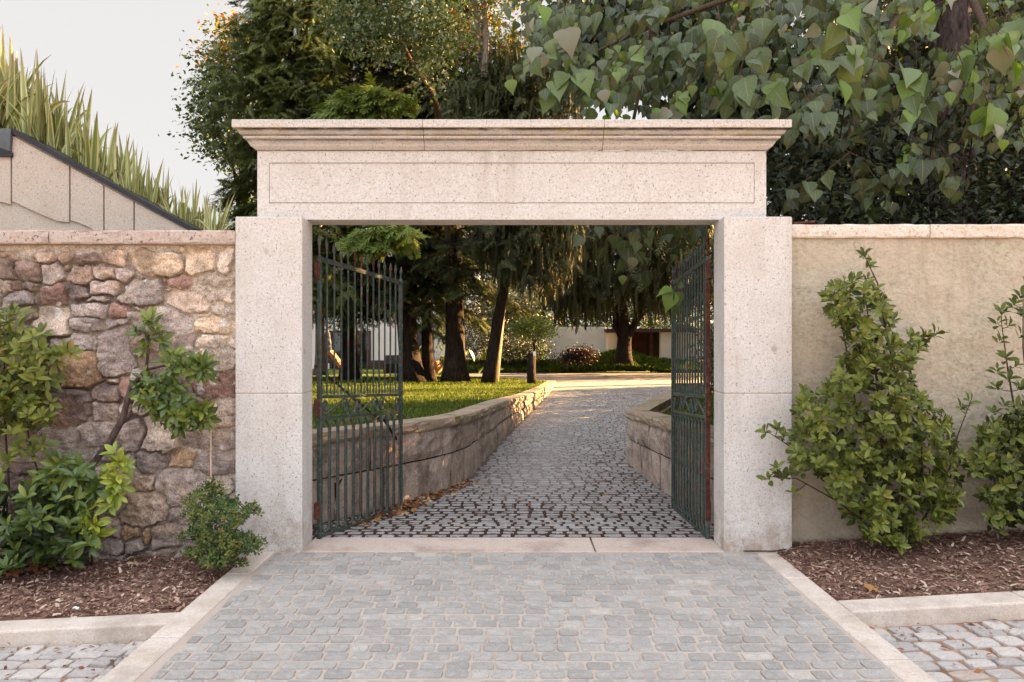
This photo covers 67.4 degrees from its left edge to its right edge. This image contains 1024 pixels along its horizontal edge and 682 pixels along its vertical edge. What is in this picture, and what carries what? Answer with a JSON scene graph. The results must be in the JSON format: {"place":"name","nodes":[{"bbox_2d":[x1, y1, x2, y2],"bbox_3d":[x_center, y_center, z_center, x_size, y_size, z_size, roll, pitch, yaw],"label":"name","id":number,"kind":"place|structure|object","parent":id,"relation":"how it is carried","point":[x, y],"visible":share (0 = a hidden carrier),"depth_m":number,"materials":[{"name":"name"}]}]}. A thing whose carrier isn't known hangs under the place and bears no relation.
{"place":"outdoors","nodes":[
{"label":"outdoors","id":0,"kind":"place"},
{"bbox_2d":[5,643,128,681],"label":"street","id":1,"kind":"structure","parent":0,"point":[64,679],"depth_m":4.27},
{"bbox_2d":[0,554,241,620],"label":"mulch bed","id":2,"kind":"object","parent":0,"point":[129,596],"visible":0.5,"depth_m":5.44,"materials":[{"name":"wood"}]},
{"bbox_2d":[4,569,23,578],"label":"fallen leaf","id":3,"kind":"object","parent":2,"relation":"on","point":[15,572],"visible":0.94,"depth_m":5.83,"materials":[{"name":"plant"}]},
{"bbox_2d":[26,564,48,574],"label":"fallen leaf","id":4,"kind":"object","parent":2,"relation":"on","point":[34,568],"visible":0.9,"depth_m":5.97,"materials":[{"name":"plant"}]},
{"bbox_2d":[0,302,84,552],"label":"photinia shrub","id":5,"kind":"object","parent":2,"relation":"on","point":[36,378],"visible":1,"depth_m":5.77,"materials":[{"name":"green plant"}]},
{"bbox_2d":[0,561,90,569],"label":"drip hose","id":6,"kind":"object","parent":2,"relation":"on","point":[57,564],"visible":0.28,"depth_m":6.10,"materials":[{"name":"black rubber"}]},
{"bbox_2d":[0,449,108,577],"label":"laurel shrub","id":7,"kind":"object","parent":2,"relation":"on","point":[74,477],"visible":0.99,"depth_m":5.62,"materials":[{"name":"green plant"}]},
{"bbox_2d":[71,441,135,565],"bbox_3d":[-3.064,1.237,5.685,0.479,0.986,0.298,0,0,21],"label":"laurel shrub","id":8,"kind":"object","parent":2,"relation":"on","point":[113,481],"visible":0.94,"depth_m":5.65,"materials":[{"name":"green plant"}]},
{"bbox_2d":[0,230,235,562],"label":"rubble wall","id":9,"kind":"structure","parent":2,"relation":"on","point":[91,293],"depth_m":6.30,"materials":[{"name":"stone"}]},
{"bbox_2d":[82,306,221,566],"bbox_3d":[-2.849,0.753,5.932,1.138,2.064,0.384,0,0,0],"label":"laurel shrub","id":10,"kind":"object","parent":2,"relation":"on","point":[177,410],"visible":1,"depth_m":5.92,"materials":[{"name":"green plant"}]},
{"bbox_2d":[210,429,211,490],"bbox_3d":[-2.352,0.882,5.999,0.014,0.572,0.119,0,0,-21],"label":"plant stake","id":11,"kind":"object","parent":2,"relation":"in","point":[210,454],"visible":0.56,"depth_m":6.00,"materials":[{"name":"wood"}]},
{"bbox_2d":[174,475,267,569],"bbox_3d":[-2.150,1.366,5.697,0.762,0.780,0.681,0,0,0],"label":"box shrub","id":12,"kind":"object","parent":2,"relation":"on","point":[236,542],"visible":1,"depth_m":5.57,"materials":[{"name":"green plant"}]},
{"bbox_2d":[0,527,1023,617],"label":"bark mulch","id":13,"kind":"object","parent":2,"relation":"on","point":[191,593],"visible":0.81,"depth_m":5.55,"materials":[{"name":"brown wood"}]},
{"bbox_2d":[743,549,786,551],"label":"curb","id":14,"kind":"structure","parent":13,"relation":"on","point":[763,550],"depth_m":6.15,"materials":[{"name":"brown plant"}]},
{"bbox_2d":[325,330,331,362],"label":"closed parasol","id":15,"kind":"object","parent":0,"point":[329,345],"visible":0.29,"depth_m":41.89,"materials":[{"name":"fabric"}]},
{"bbox_2d":[312,368,440,376],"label":"lawn","id":16,"kind":"structure","parent":0,"point":[370,372],"depth_m":39.46,"materials":[{"name":"plant"}]},
{"bbox_2d":[325,350,339,369],"bbox_3d":[-8.831,1.056,38.395,1.032,1.196,0.910,0,0,0],"label":"canvas lounger","id":17,"kind":"object","parent":16,"relation":"on","point":[337,359],"visible":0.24,"depth_m":38.00,"materials":[{"name":"fabric"}]},
{"bbox_2d":[312,300,445,368],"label":"pale house","id":18,"kind":"structure","parent":16,"relation":"on","point":[370,350],"depth_m":46.00,"materials":[{"name":"paint"}]},
{"bbox_2d":[329,331,370,368],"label":"window","id":19,"kind":"structure","parent":18,"relation":"in","point":[337,346],"depth_m":46.10,"materials":[{"name":"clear glass"}]},
{"bbox_2d":[383,355,421,372],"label":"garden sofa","id":20,"kind":"object","parent":16,"relation":"on","point":[392,363],"visible":0.2,"depth_m":40.03,"materials":[{"name":"grey fabric"}]},
{"bbox_2d":[363,317,502,375],"bbox_3d":[-3.677,0.918,38.314,5.410,4.238,5.632,0,0,19],"label":"tropical plant","id":21,"kind":"object","parent":16,"relation":"on","point":[466,353],"visible":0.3,"depth_m":38.88,"materials":[{"name":"green plant"}]},
{"bbox_2d":[434,360,442,372],"bbox_3d":[-3.813,1.281,38.000,0.760,0.620,0.760,0,0,0],"label":"terracotta pot","id":22,"kind":"object","parent":16,"relation":"on","point":[438,369],"visible":0.49,"depth_m":37.74,"materials":[{"name":"ceramic"}]},
{"bbox_2d":[463,266,480,357],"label":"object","id":23,"kind":"structure","parent":16,"relation":"on","point":[469,301],"depth_m":58.00,"materials":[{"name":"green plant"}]},
{"bbox_2d":[418,332,421,350],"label":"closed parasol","id":24,"kind":"object","parent":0,"point":[420,339],"visible":0.16,"depth_m":41.84,"materials":[{"name":"fabric"}]},
{"bbox_2d":[431,301,467,343],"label":"garden bush","id":25,"kind":"object","parent":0,"point":[443,332],"visible":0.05,"depth_m":39.80,"materials":[{"name":"green plant"}]},
{"bbox_2d":[0,0,1007,343],"label":"sky","id":26,"kind":"structure","parent":0,"point":[126,52],"materials":[{"name":"white"}]},
{"bbox_2d":[0,621,1023,681],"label":"street setts","id":27,"kind":"structure","parent":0,"point":[32,669],"depth_m":4.39,"materials":[{"name":"grey stone"}]},
{"bbox_2d":[0,612,179,649],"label":"street kerb","id":28,"kind":"structure","parent":27,"relation":"on","point":[100,630],"depth_m":4.62,"materials":[{"name":"stone"}]},
{"bbox_2d":[98,552,273,681],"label":"driveway kerb","id":29,"kind":"structure","parent":27,"relation":"on","point":[137,663],"depth_m":4.56,"materials":[{"name":"stone"}]},
{"bbox_2d":[2,619,1020,680],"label":"street litter","id":30,"kind":"object","parent":27,"relation":"on","point":[977,670],"visible":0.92,"depth_m":4.45,"materials":[{"name":"brown plant"}]},
{"bbox_2d":[312,375,713,428],"bbox_3d":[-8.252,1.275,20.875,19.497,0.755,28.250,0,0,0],"label":"lawn","id":31,"kind":"structure","parent":0,"point":[329,421],"depth_m":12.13,"materials":[{"name":"plant"}]},
{"bbox_2d":[0,128,202,230],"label":"ramp wall","id":32,"kind":"structure","parent":31,"relation":"on","point":[44,186],"depth_m":8.50,"materials":[{"name":"stone"}]},
{"bbox_2d":[0,27,19,112],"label":"flax plant","id":33,"kind":"object","parent":32,"relation":"on","point":[3,92],"visible":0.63,"depth_m":8.94,"materials":[{"name":"plant"}]},
{"bbox_2d":[0,35,53,129],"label":"flax plant","id":34,"kind":"object","parent":32,"relation":"on","point":[12,72],"visible":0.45,"depth_m":9.09,"materials":[{"name":"plant"}]},
{"bbox_2d":[0,24,58,127],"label":"flax plant","id":35,"kind":"object","parent":32,"relation":"on","point":[4,122],"visible":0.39,"depth_m":9.14,"materials":[{"name":"plant"}]},
{"bbox_2d":[3,47,69,144],"bbox_3d":[-5.579,-2.791,8.944,0.612,1.243,0.771,0,0,-42],"label":"flax plant","id":36,"kind":"object","parent":32,"relation":"on","point":[32,111],"visible":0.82,"depth_m":8.83,"materials":[{"name":"plant"}]},
{"bbox_2d":[0,69,84,153],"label":"flax plant","id":37,"kind":"object","parent":32,"relation":"on","point":[55,117],"visible":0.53,"depth_m":8.97,"materials":[{"name":"plant"}]},
{"bbox_2d":[50,80,108,158],"bbox_3d":[-5.195,-2.571,9.318,0.882,1.167,0.487,0,0,-39],"label":"flax plant","id":38,"kind":"object","parent":32,"relation":"on","point":[64,134],"visible":0.39,"depth_m":9.14,"materials":[{"name":"plant"}]},
{"bbox_2d":[69,96,112,174],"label":"flax plant","id":39,"kind":"object","parent":32,"relation":"on","point":[90,148],"visible":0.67,"depth_m":8.76,"materials":[{"name":"plant"}]},
{"bbox_2d":[66,111,122,180],"bbox_3d":[-4.871,-2.182,8.987,0.585,0.944,0.465,0,0,-28],"label":"flax plant","id":40,"kind":"object","parent":32,"relation":"on","point":[110,157],"visible":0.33,"depth_m":9.02,"materials":[{"name":"plant"}]},
{"bbox_2d":[100,133,137,183],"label":"flax plant","id":41,"kind":"object","parent":32,"relation":"on","point":[121,162],"visible":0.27,"depth_m":9.18,"materials":[{"name":"plant"}]},
{"bbox_2d":[112,137,147,196],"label":"flax plant","id":42,"kind":"object","parent":32,"relation":"on","point":[135,185],"visible":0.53,"depth_m":8.81,"materials":[{"name":"plant"}]},
{"bbox_2d":[125,158,173,205],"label":"flax plant","id":43,"kind":"object","parent":32,"relation":"on","point":[150,191],"visible":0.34,"depth_m":8.97,"materials":[{"name":"plant"}]},
{"bbox_2d":[156,179,211,222],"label":"flax plant","id":44,"kind":"object","parent":32,"relation":"on","point":[182,207],"visible":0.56,"depth_m":8.80,"materials":[{"name":"plant"}]},
{"bbox_2d":[181,178,203,227],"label":"flax plant","id":45,"kind":"object","parent":32,"relation":"on","point":[193,214],"visible":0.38,"depth_m":8.96,"materials":[{"name":"plant"}]},
{"bbox_2d":[195,193,235,229],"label":"flax plant","id":46,"kind":"object","parent":32,"relation":"on","point":[209,222],"visible":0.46,"depth_m":8.81,"materials":[{"name":"plant"}]},
{"bbox_2d":[152,167,177,209],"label":"flax plant","id":47,"kind":"object","parent":31,"relation":"on","point":[164,192],"visible":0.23,"depth_m":9.11,"materials":[{"name":"plant"}]},
{"bbox_2d":[191,194,212,228],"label":"flax plant","id":48,"kind":"object","parent":31,"relation":"on","point":[201,217],"visible":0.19,"depth_m":9.17,"materials":[{"name":"plant"}]},
{"bbox_2d":[158,3,300,223],"bbox_3d":[-11.495,-6.316,32.944,6.648,16.048,4.715,0,0,0],"label":"maple tree","id":49,"kind":"object","parent":31,"relation":"on","point":[202,93],"visible":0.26,"depth_m":32.45,"materials":[{"name":"green plant"}]},
{"bbox_2d":[179,0,369,318],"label":"conifer tree","id":50,"kind":"object","parent":31,"relation":"on","point":[313,65],"visible":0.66,"depth_m":26.00,"materials":[{"name":"green plant"}]},
{"bbox_2d":[312,226,328,374],"bbox_3d":[-8.231,-2.861,33.000,0.720,8.648,0.720,0,0,0],"label":"lawn tree","id":51,"kind":"object","parent":31,"relation":"on","point":[323,354],"visible":0.23,"depth_m":32.86,"materials":[{"name":"green plant"}]},
{"bbox_2d":[313,267,382,343],"bbox_3d":[-7.880,-1.893,36.057,4.444,4.039,3.521,0,0,0],"label":"maple tree","id":52,"kind":"object","parent":31,"relation":"on","point":[338,321],"visible":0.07,"depth_m":35.83,"materials":[{"name":"green plant"}]},
{"bbox_2d":[253,0,465,379],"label":"conifer tree","id":53,"kind":"object","parent":31,"relation":"on","point":[373,241],"visible":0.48,"depth_m":27.41,"materials":[{"name":"green plant"}]},
{"bbox_2d":[283,0,499,304],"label":"aspen tree","id":54,"kind":"object","parent":31,"relation":"on","point":[401,27],"visible":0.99,"depth_m":19.89,"materials":[{"name":"green plant"}]},
{"bbox_2d":[322,0,487,381],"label":"conifer tree","id":55,"kind":"object","parent":31,"relation":"on","point":[413,370],"visible":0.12,"depth_m":28.67,"materials":[{"name":"green plant"}]},
{"bbox_2d":[306,0,533,382],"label":"conifer tree","id":56,"kind":"object","parent":31,"relation":"on","point":[370,101],"visible":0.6,"depth_m":27.61,"materials":[{"name":"green plant"}]},
{"bbox_2d":[351,36,492,380],"bbox_3d":[-3.409,-5.479,29.669,5.459,14.134,5.887,0,0,-28],"label":"conifer tree","id":57,"kind":"object","parent":31,"relation":"on","point":[419,308],"visible":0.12,"depth_m":28.98,"materials":[{"name":"green plant"}]},
{"bbox_2d":[434,0,527,381],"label":"aspen tree","id":58,"kind":"object","parent":31,"relation":"on","point":[484,48],"visible":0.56,"depth_m":25.28,"materials":[{"name":"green plant"}]},
{"bbox_2d":[426,26,595,383],"bbox_3d":[0.030,-5.066,26.167,6.000,13.400,4.734,0,0,0],"label":"weeping conifer","id":59,"kind":"object","parent":31,"relation":"on","point":[537,250],"visible":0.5,"depth_m":24.99,"materials":[{"name":"green plant"}]},
{"bbox_2d":[527,351,535,383],"bbox_3d":[0.676,0.933,26.493,0.330,1.149,0.327,0,0,0],"label":"stump post","id":60,"kind":"object","parent":31,"relation":"on","point":[531,369],"visible":0.86,"depth_m":26.37,"materials":[{"name":"brown plant"}]},
{"bbox_2d":[312,391,713,540],"bbox_3d":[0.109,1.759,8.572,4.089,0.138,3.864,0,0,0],"label":"driveway","id":61,"kind":"structure","parent":0,"point":[503,523],"depth_m":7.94,"materials":[{"name":"grey stone"}]},
{"bbox_2d":[312,381,555,524],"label":"retaining wall","id":62,"kind":"structure","parent":61,"relation":"on","point":[443,451],"depth_m":8.83,"materials":[{"name":"stone"}]},
{"bbox_2d":[335,433,639,534],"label":"leaf litter","id":63,"kind":"object","parent":61,"relation":"on","point":[419,500],"visible":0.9,"depth_m":8.30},
{"bbox_2d":[232,119,791,559],"bbox_3d":[-0.001,0.079,6.423,4.528,3.742,0.465,0,0,0],"label":"stone gateway","id":64,"kind":"object","parent":61,"relation":"on","point":[300,194],"visible":0.91,"depth_m":6.27,"materials":[{"name":"beige stone"}]},
{"bbox_2d":[314,233,403,538],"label":"iron gate","id":65,"kind":"structure","parent":64,"relation":"attached to","point":[319,408],"depth_m":7.17,"materials":[{"name":"metal"}]},
{"bbox_2d":[670,232,710,538],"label":"iron gate","id":66,"kind":"structure","parent":64,"relation":"attached to","point":[692,388],"depth_m":7.19,"materials":[{"name":"metal"}]},
{"bbox_2d":[624,384,713,523],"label":"retaining wall","id":67,"kind":"structure","parent":61,"relation":"on","point":[649,440],"depth_m":9.57,"materials":[{"name":"stone"}]},
{"bbox_2d":[792,224,1023,542],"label":"plastered wall","id":68,"kind":"structure","parent":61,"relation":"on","point":[956,282],"depth_m":6.34,"materials":[{"name":"paint"}]},
{"bbox_2d":[135,552,902,681],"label":"driveway apron","id":69,"kind":"object","parent":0,"point":[545,639],"visible":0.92,"depth_m":4.62,"materials":[{"name":"grey stone"}]},
{"bbox_2d":[442,358,683,372],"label":"grass bank","id":70,"kind":"structure","parent":0,"point":[585,371],"depth_m":40.74,"materials":[{"name":"plant"}]},
{"bbox_2d":[465,318,512,364],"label":"garden bush","id":71,"kind":"object","parent":70,"relation":"on","point":[483,341],"visible":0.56,"depth_m":42.19,"materials":[{"name":"green plant"}]},
{"bbox_2d":[464,277,553,354],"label":"tree","id":72,"kind":"object","parent":70,"relation":"on","point":[489,314],"visible":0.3,"depth_m":44.49,"materials":[{"name":"green plant"}]},
{"bbox_2d":[485,329,556,366],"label":"garden bush","id":73,"kind":"object","parent":70,"relation":"on","point":[520,354],"visible":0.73,"depth_m":41.64,"materials":[{"name":"green plant"}]},
{"bbox_2d":[505,304,540,359],"bbox_3d":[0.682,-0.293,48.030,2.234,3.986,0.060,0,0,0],"label":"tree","id":74,"kind":"object","parent":70,"relation":"on","point":[530,340],"visible":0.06,"depth_m":48.00,"materials":[{"name":"plant"}]},
{"bbox_2d":[466,349,710,372],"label":"ground cover","id":75,"kind":"object","parent":70,"relation":"on","point":[643,361],"visible":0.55,"depth_m":41.17,"materials":[{"name":"green plant"}]},
{"bbox_2d":[551,342,600,369],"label":"red maple","id":76,"kind":"object","parent":75,"relation":"on","point":[579,354],"visible":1,"depth_m":40.37,"materials":[{"name":"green plant"}]},
{"bbox_2d":[531,150,713,363],"bbox_3d":[6.033,-4.841,38.169,11.987,12.000,8.154,0,0,0],"label":"weeping conifer","id":77,"kind":"object","parent":70,"relation":"on","point":[591,290],"visible":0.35,"depth_m":36.33,"materials":[{"name":"green plant"}]},
{"bbox_2d":[545,327,702,371],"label":"garden pavilion","id":78,"kind":"structure","parent":70,"relation":"on","point":[656,343],"depth_m":44.50,"materials":[{"name":"paint"}]},
{"bbox_2d":[481,345,649,371],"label":"ground","id":79,"kind":"structure","parent":0,"point":[606,371],"depth_m":58.42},
{"bbox_2d":[0,88,30,151],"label":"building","id":80,"kind":"structure","parent":79,"relation":"on","point":[2,150],"depth_m":30.00,"materials":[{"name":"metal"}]},
{"bbox_2d":[464,230,567,356],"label":"broadleaf tree","id":81,"kind":"object","parent":79,"relation":"on","point":[520,301],"visible":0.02,"depth_m":61.09,"materials":[{"name":"green plant"}]},
{"bbox_2d":[511,279,627,352],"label":"broadleaf tree","id":82,"kind":"object","parent":79,"relation":"on","point":[561,323],"visible":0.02,"depth_m":64.51,"materials":[{"name":"green plant"}]},
{"bbox_2d":[541,255,688,328],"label":"broadleaf tree","id":83,"kind":"object","parent":79,"relation":"on","point":[631,314],"visible":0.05,"depth_m":58.55,"materials":[{"name":"green plant"}]},
{"bbox_2d":[608,231,713,328],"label":"broadleaf tree","id":84,"kind":"object","parent":79,"relation":"on","point":[678,320],"visible":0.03,"depth_m":62.72,"materials":[{"name":"green plant"}]},
{"bbox_2d":[480,391,667,469],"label":"driveway","id":85,"kind":"structure","parent":0,"point":[627,400],"depth_m":14.12,"materials":[{"name":"grey stone"}]},
{"bbox_2d":[469,372,702,379],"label":"road","id":86,"kind":"structure","parent":0,"point":[609,376],"depth_m":36.56,"materials":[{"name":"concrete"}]},
{"bbox_2d":[536,380,710,390],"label":"driveway far end","id":87,"kind":"structure","parent":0,"point":[612,385],"depth_m":29.27,"materials":[{"name":"concrete"}]},
{"bbox_2d":[503,310,564,350],"bbox_3d":[0.801,0.116,33.024,3.032,2.910,1.744,0,0,0],"label":"maple tree","id":88,"kind":"object","parent":87,"relation":"on","point":[521,328],"visible":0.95,"depth_m":32.86,"materials":[{"name":"green plant"}]},
{"bbox_2d":[665,391,713,424],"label":"lawn","id":89,"kind":"structure","parent":0,"point":[669,413],"depth_m":12.55,"materials":[{"name":"plant"}]},
{"bbox_2d":[688,310,713,388],"bbox_3d":[5.865,0.486,18.550,3.329,3.454,3.130,0,0,0],"label":"tall laurel","id":90,"kind":"object","parent":89,"relation":"on","point":[710,353],"visible":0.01,"depth_m":18.42,"materials":[{"name":"green plant"}]},
{"bbox_2d":[693,317,713,394],"bbox_3d":[5.414,0.406,16.995,3.166,3.325,3.395,0,0,0],"label":"tall laurel","id":91,"kind":"object","parent":89,"relation":"on","point":[711,344],"visible":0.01,"depth_m":16.86,"materials":[{"name":"green plant"}]},
{"bbox_2d":[696,317,713,383],"bbox_3d":[6.220,0.283,20.181,3.007,3.345,3.362,0,0,0],"label":"tall laurel","id":92,"kind":"object","parent":89,"relation":"on","point":[710,354],"depth_m":20.27,"materials":[{"name":"green plant"}]},
{"bbox_2d":[499,0,1023,319],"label":"poplar tree","id":93,"kind":"object","parent":89,"relation":"on","point":[714,59],"visible":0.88,"depth_m":7.31,"materials":[{"name":"green plant"}]},
{"bbox_2d":[655,52,1023,418],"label":"tall laurel","id":94,"kind":"object","parent":89,"relation":"on","point":[826,214],"visible":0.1,"depth_m":7.67,"materials":[{"name":"green plant"}]},
{"bbox_2d":[759,0,1023,219],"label":"broadleaf tree","id":95,"kind":"object","parent":89,"relation":"on","point":[918,48],"visible":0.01,"depth_m":11.83,"materials":[{"name":"green plant"}]},
{"bbox_2d":[787,0,1019,218],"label":"broadleaf tree","id":96,"kind":"object","parent":89,"relation":"on","point":[992,14],"depth_m":17.52,"materials":[{"name":"green plant"}]},
{"bbox_2d":[799,141,1023,224],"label":"tall laurel","id":97,"kind":"object","parent":89,"relation":"on","point":[874,202],"depth_m":10.19,"materials":[{"name":"green plant"}]},
{"bbox_2d":[813,47,1023,224],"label":"tall laurel","id":98,"kind":"object","parent":89,"relation":"on","point":[972,199],"visible":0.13,"depth_m":8.01,"materials":[{"name":"green plant"}]},
{"bbox_2d":[907,163,1023,223],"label":"tall laurel","id":99,"kind":"object","parent":89,"relation":"on","point":[1000,210],"visible":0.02,"depth_m":10.72,"materials":[{"name":"green plant"}]},
{"bbox_2d":[975,0,1023,223],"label":"broadleaf tree","id":100,"kind":"object","parent":89,"relation":"on","point":[995,154],"visible":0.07,"depth_m":10.04,"materials":[{"name":"green plant"}]},
{"bbox_2d":[979,154,1023,223],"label":"tall laurel","id":101,"kind":"object","parent":89,"relation":"on","point":[1018,194],"visible":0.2,"depth_m":8.51,"materials":[{"name":"green plant"}]},
{"bbox_2d":[792,220,814,223],"bbox_3d":[2.433,-0.987,6.410,0.178,0.035,0.060,0,0,0],"label":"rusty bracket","id":102,"kind":"object","parent":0,"point":[807,222],"visible":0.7,"depth_m":6.38,"materials":[{"name":"metal"}]},
{"bbox_2d":[778,530,1023,601],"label":"mulch bed","id":103,"kind":"object","parent":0,"point":[938,565],"visible":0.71,"depth_m":5.64,"materials":[{"name":"wood"}]},
{"bbox_2d":[754,246,981,554],"bbox_3d":[2.784,0.452,5.946,1.765,2.388,0.675,0,0,0],"label":"photinia shrub","id":104,"kind":"object","parent":103,"relation":"on","point":[894,517],"visible":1,"depth_m":5.84,"materials":[{"name":"green plant"}]},
{"bbox_2d":[864,583,879,592],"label":"fallen leaf","id":105,"kind":"object","parent":103,"relation":"on","point":[870,587],"visible":1,"depth_m":5.16,"materials":[{"name":"plant"}]},
{"bbox_2d":[961,276,1023,538],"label":"photinia shrub","id":106,"kind":"object","parent":103,"relation":"on","point":[1007,439],"visible":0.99,"depth_m":5.83,"materials":[{"name":"green plant"}]},
{"bbox_2d":[881,620,1023,681],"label":"street","id":107,"kind":"structure","parent":0,"point":[991,679],"depth_m":4.44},
{"bbox_2d":[755,552,936,681],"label":"driveway kerb","id":108,"kind":"structure","parent":107,"relation":"on","point":[898,663],"depth_m":4.59,"materials":[{"name":"stone"}]},
{"bbox_2d":[838,591,1023,627],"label":"street kerb","id":109,"kind":"structure","parent":107,"relation":"on","point":[931,610],"depth_m":4.84,"materials":[{"name":"stone"}]}
]}

